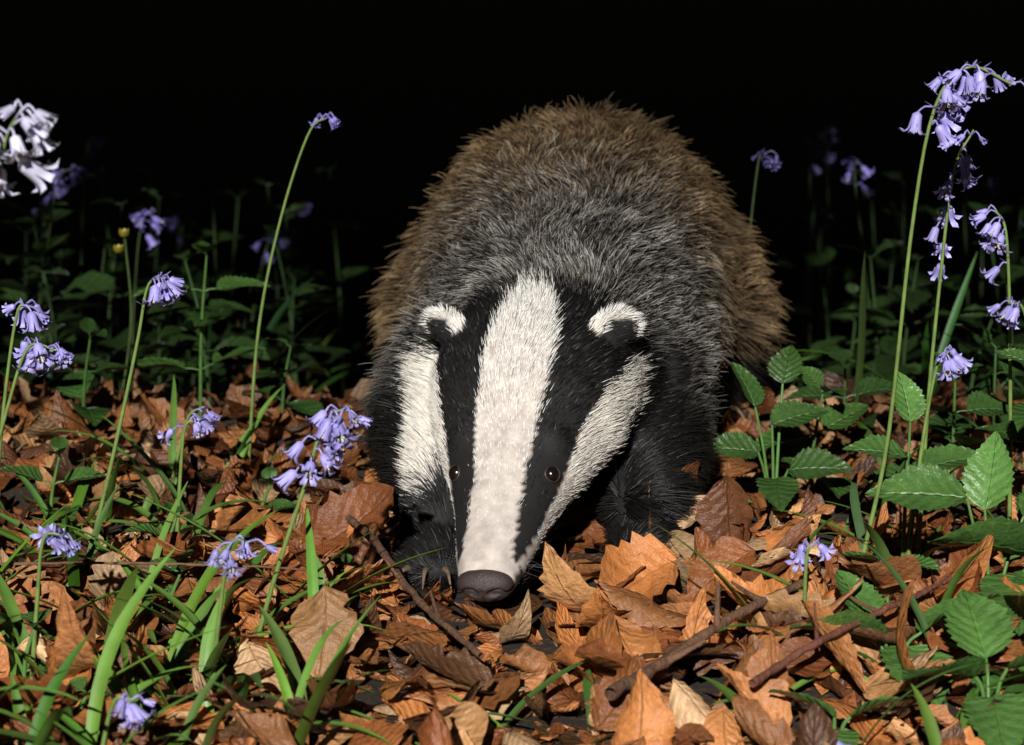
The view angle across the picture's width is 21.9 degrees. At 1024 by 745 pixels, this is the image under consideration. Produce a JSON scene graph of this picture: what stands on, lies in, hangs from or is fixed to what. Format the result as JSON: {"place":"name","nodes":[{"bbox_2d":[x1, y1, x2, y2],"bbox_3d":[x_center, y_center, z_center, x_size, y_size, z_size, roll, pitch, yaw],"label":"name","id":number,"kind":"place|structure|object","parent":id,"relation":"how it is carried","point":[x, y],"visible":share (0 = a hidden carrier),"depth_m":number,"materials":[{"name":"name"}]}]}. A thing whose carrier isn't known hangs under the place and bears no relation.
{"place":"outdoors","nodes":[
{"label":"outdoors","id":0,"kind":"place"},
{"bbox_2d":[0,251,1023,744],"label":"grass","id":1,"kind":"structure","parent":0,"point":[122,617],"depth_m":1.78,"materials":[{"name":"green plant"}]},
{"bbox_2d":[0,361,1023,744],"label":"ground","id":2,"kind":"structure","parent":0,"point":[704,689],"depth_m":1.94,"materials":[{"name":"brown plant"}]},
{"bbox_2d":[0,98,59,197],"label":"bluebell","id":3,"kind":"object","parent":2,"relation":"on","point":[37,125],"visible":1,"depth_m":1.50,"materials":[{"name":"white plant"}]},
{"bbox_2d":[0,336,74,574],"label":"bluebell","id":4,"kind":"object","parent":2,"relation":"on","point":[35,354],"visible":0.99,"depth_m":1.88,"materials":[{"name":"purple plant"}]},
{"bbox_2d":[0,523,81,680],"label":"bluebell","id":5,"kind":"object","parent":2,"relation":"on","point":[51,537],"visible":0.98,"depth_m":1.78,"materials":[{"name":"purple plant"}]},
{"bbox_2d":[0,609,94,676],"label":"nettle plant","id":6,"kind":"object","parent":2,"relation":"on","point":[28,616],"visible":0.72,"depth_m":1.78,"materials":[{"name":"green plant"}]},
{"bbox_2d":[0,298,98,578],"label":"bluebell","id":7,"kind":"object","parent":2,"relation":"on","point":[35,318],"visible":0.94,"depth_m":1.98,"materials":[{"name":"purple plant"}]},
{"bbox_2d":[0,436,105,520],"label":"nettle plant","id":8,"kind":"object","parent":2,"relation":"on","point":[59,445],"visible":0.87,"depth_m":2.17,"materials":[{"name":"green plant"}]},
{"bbox_2d":[1,676,110,744],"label":"nettle plant","id":9,"kind":"object","parent":2,"relation":"on","point":[79,683],"visible":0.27,"depth_m":1.68,"materials":[{"name":"green plant"}]},
{"bbox_2d":[19,317,146,426],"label":"nettle plant","id":10,"kind":"object","parent":2,"relation":"on","point":[77,384],"visible":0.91,"depth_m":2.46,"materials":[{"name":"green plant"}]},
{"bbox_2d":[0,271,187,550],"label":"bluebell","id":11,"kind":"object","parent":2,"relation":"on","point":[165,289],"visible":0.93,"depth_m":1.98,"materials":[{"name":"green plant"}]},
{"bbox_2d":[0,689,205,744],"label":"bluebell","id":12,"kind":"object","parent":2,"relation":"on","point":[134,714],"visible":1,"depth_m":1.57,"materials":[{"name":"purple plant"}]},
{"bbox_2d":[51,375,221,516],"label":"bluebell","id":13,"kind":"object","parent":2,"relation":"on","point":[173,455],"visible":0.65,"depth_m":2.22,"materials":[{"name":"green plant"}]},
{"bbox_2d":[0,561,306,570],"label":"grass blade","id":14,"kind":"object","parent":2,"relation":"on","point":[118,563],"visible":0.8,"depth_m":1.88,"materials":[{"name":"green plant"}]},
{"bbox_2d":[124,502,214,562],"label":"nettle plant","id":15,"kind":"object","parent":2,"relation":"on","point":[151,529],"visible":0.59,"depth_m":2.05,"materials":[{"name":"green plant"}]},
{"bbox_2d":[73,414,271,532],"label":"bluebell","id":16,"kind":"object","parent":2,"relation":"on","point":[205,423],"visible":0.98,"depth_m":2.11,"materials":[{"name":"green plant"}]},
{"bbox_2d":[147,557,203,611],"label":"nettle plant","id":17,"kind":"object","parent":2,"relation":"on","point":[170,589],"visible":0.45,"depth_m":1.91,"materials":[{"name":"green plant"}]},
{"bbox_2d":[115,241,271,417],"bbox_3d":[-0.298,-0.036,2.535,0.113,0.186,0.121,9,15,36],"label":"nettle plant","id":18,"kind":"object","parent":2,"relation":"on","point":[230,282],"visible":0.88,"depth_m":2.53,"materials":[{"name":"green plant"}]},
{"bbox_2d":[99,404,372,676],"bbox_3d":[-0.179,0.122,1.751,0.176,0.205,0.097,0,12,0],"label":"bluebell","id":19,"kind":"object","parent":2,"relation":"on","point":[336,433],"visible":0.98,"depth_m":1.75,"materials":[{"name":"purple plant"}]},
{"bbox_2d":[195,535,278,711],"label":"bluebell","id":20,"kind":"object","parent":2,"relation":"on","point":[244,549],"visible":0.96,"depth_m":1.71,"materials":[{"name":"purple plant"}]},
{"bbox_2d":[220,467,295,526],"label":"nettle plant","id":21,"kind":"object","parent":2,"relation":"on","point":[267,473],"visible":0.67,"depth_m":2.20,"materials":[{"name":"green plant"}]},
{"bbox_2d":[242,337,329,415],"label":"nettle plant","id":22,"kind":"object","parent":2,"relation":"on","point":[310,408],"visible":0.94,"depth_m":2.51,"materials":[{"name":"green plant"}]},
{"bbox_2d":[236,112,340,460],"bbox_3d":[-0.222,-0.065,2.355,0.132,0.332,0.078,-8,15,-34],"label":"bluebell","id":23,"kind":"object","parent":2,"relation":"on","point":[247,440],"visible":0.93,"depth_m":2.37,"materials":[{"name":"green plant"}]},
{"bbox_2d":[306,552,378,592],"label":"nettle plant","id":24,"kind":"object","parent":2,"relation":"on","point":[347,559],"visible":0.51,"depth_m":1.96,"materials":[{"name":"green plant"}]},
{"bbox_2d":[345,515,483,658],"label":"twig","id":25,"kind":"object","parent":2,"relation":"on","point":[419,601],"visible":0.93,"depth_m":1.83,"materials":[{"name":"brown plant"}]},
{"bbox_2d":[0,118,1023,401],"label":"undergrowth","id":26,"kind":"object","parent":2,"relation":"on","point":[76,288],"visible":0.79,"depth_m":3.24,"materials":[{"name":"green plant"}]},
{"bbox_2d":[348,94,790,601],"bbox_3d":[0.064,-0.057,2.361,0.344,0.296,1.057,0,12,0],"label":"badger","id":27,"kind":"object","parent":2,"relation":"on","point":[575,304],"visible":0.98,"depth_m":2.08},
{"bbox_2d":[604,579,802,700],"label":"twig","id":28,"kind":"object","parent":2,"relation":"on","point":[618,688],"visible":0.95,"depth_m":1.72,"materials":[{"name":"brown plant"}]},
{"bbox_2d":[655,524,878,663],"bbox_3d":[0.168,0.161,1.759,0.128,0.107,0.096,-3,12,-12],"label":"bluebell","id":29,"kind":"object","parent":2,"relation":"on","point":[802,556],"visible":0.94,"depth_m":1.79,"materials":[{"name":"purple plant"}]},
{"bbox_2d":[700,676,852,744],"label":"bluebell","id":30,"kind":"object","parent":2,"relation":"on","point":[727,692],"visible":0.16,"depth_m":1.69,"materials":[{"name":"green plant"}]},
{"bbox_2d":[738,148,820,399],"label":"bluebell","id":31,"kind":"object","parent":2,"relation":"on","point":[771,162],"visible":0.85,"depth_m":2.64,"materials":[{"name":"purple plant"}]},
{"bbox_2d":[713,345,852,525],"bbox_3d":[0.214,0.062,2.152,0.102,0.150,0.092,-8,14,-32],"label":"dog mercury plant","id":32,"kind":"object","parent":2,"relation":"on","point":[808,462],"visible":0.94,"depth_m":2.16,"materials":[{"name":"green plant"}]},
{"bbox_2d":[755,366,868,498],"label":"nettle plant","id":33,"kind":"object","parent":2,"relation":"on","point":[793,442],"visible":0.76,"depth_m":2.22,"materials":[{"name":"green plant"}]},
{"bbox_2d":[784,349,892,445],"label":"nettle plant","id":34,"kind":"object","parent":2,"relation":"on","point":[870,386],"visible":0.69,"depth_m":2.39,"materials":[{"name":"green plant"}]},
{"bbox_2d":[768,689,916,744],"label":"grass tuft","id":35,"kind":"object","parent":2,"relation":"on","point":[846,736],"visible":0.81,"depth_m":1.64,"materials":[{"name":"green plant"}]},
{"bbox_2d":[749,573,951,687],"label":"twig","id":36,"kind":"object","parent":2,"relation":"on","point":[778,666],"visible":0.97,"depth_m":1.71,"materials":[{"name":"brown plant"}]},
{"bbox_2d":[720,60,1023,590],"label":"bluebell","id":37,"kind":"object","parent":2,"relation":"on","point":[975,85],"visible":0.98,"depth_m":1.84,"materials":[{"name":"green plant"}]},
{"bbox_2d":[775,129,987,556],"bbox_3d":[0.326,-0.011,2.057,0.204,0.361,0.128,10,16,39],"label":"bluebell","id":38,"kind":"object","parent":2,"relation":"on","point":[967,180],"visible":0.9,"depth_m":2.03,"materials":[{"name":"purple plant"}]},
{"bbox_2d":[799,344,972,554],"bbox_3d":[0.289,0.087,1.974,0.146,0.204,0.103,-10,16,-40],"label":"bluebell","id":39,"kind":"object","parent":2,"relation":"on","point":[956,362],"visible":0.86,"depth_m":1.99,"materials":[{"name":"purple plant"}]},
{"bbox_2d":[833,551,940,610],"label":"nettle plant","id":40,"kind":"object","parent":2,"relation":"on","point":[927,562],"visible":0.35,"depth_m":1.88,"materials":[{"name":"green plant"}]},
{"bbox_2d":[790,570,999,704],"bbox_3d":[0.253,0.180,1.747,0.122,0.070,0.091,4,13,20],"label":"dog mercury plant","id":41,"kind":"object","parent":2,"relation":"on","point":[864,592],"visible":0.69,"depth_m":1.74,"materials":[{"name":"green plant"}]},
{"bbox_2d":[842,371,975,555],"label":"dog mercury plant","id":42,"kind":"object","parent":2,"relation":"on","point":[910,404],"visible":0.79,"depth_m":2.02,"materials":[{"name":"green plant"}]},
{"bbox_2d":[865,431,1023,635],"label":"dog mercury plant","id":43,"kind":"object","parent":2,"relation":"on","point":[988,479],"visible":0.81,"depth_m":1.90,"materials":[{"name":"green plant"}]},
{"bbox_2d":[867,352,1023,514],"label":"nettle plant","id":44,"kind":"object","parent":2,"relation":"on","point":[980,403],"visible":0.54,"depth_m":2.16,"materials":[{"name":"green plant"}]},
{"bbox_2d":[901,588,1023,744],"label":"plant","id":45,"kind":"object","parent":2,"relation":"on","point":[979,626],"visible":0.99,"depth_m":1.66,"materials":[{"name":"green plant"}]},
{"bbox_2d":[929,324,1023,434],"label":"nettle plant","id":46,"kind":"object","parent":2,"relation":"on","point":[988,386],"visible":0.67,"depth_m":2.30,"materials":[{"name":"green plant"}]},
{"bbox_2d":[963,203,1012,520],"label":"bluebell","id":47,"kind":"object","parent":2,"relation":"on","point":[995,240],"visible":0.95,"depth_m":2.08,"materials":[{"name":"purple plant"}]},
{"bbox_2d":[966,571,1023,695],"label":"nettle plant","id":48,"kind":"object","parent":2,"relation":"on","point":[1015,686],"visible":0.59,"depth_m":1.73,"materials":[{"name":"green plant"}]},
{"bbox_2d":[974,348,1023,522],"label":"nettle plant","id":49,"kind":"object","parent":2,"relation":"on","point":[1012,430],"visible":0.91,"depth_m":2.06,"materials":[{"name":"green plant"}]},
{"bbox_2d":[987,297,1023,330],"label":"bluebell","id":50,"kind":"object","parent":2,"relation":"on","point":[1009,314],"visible":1,"depth_m":2.03,"materials":[{"name":"purple plant"}]},
{"bbox_2d":[0,0,1023,401],"label":"sky","id":51,"kind":"structure","parent":0,"point":[216,94],"materials":[{"name":"black"}]}
]}

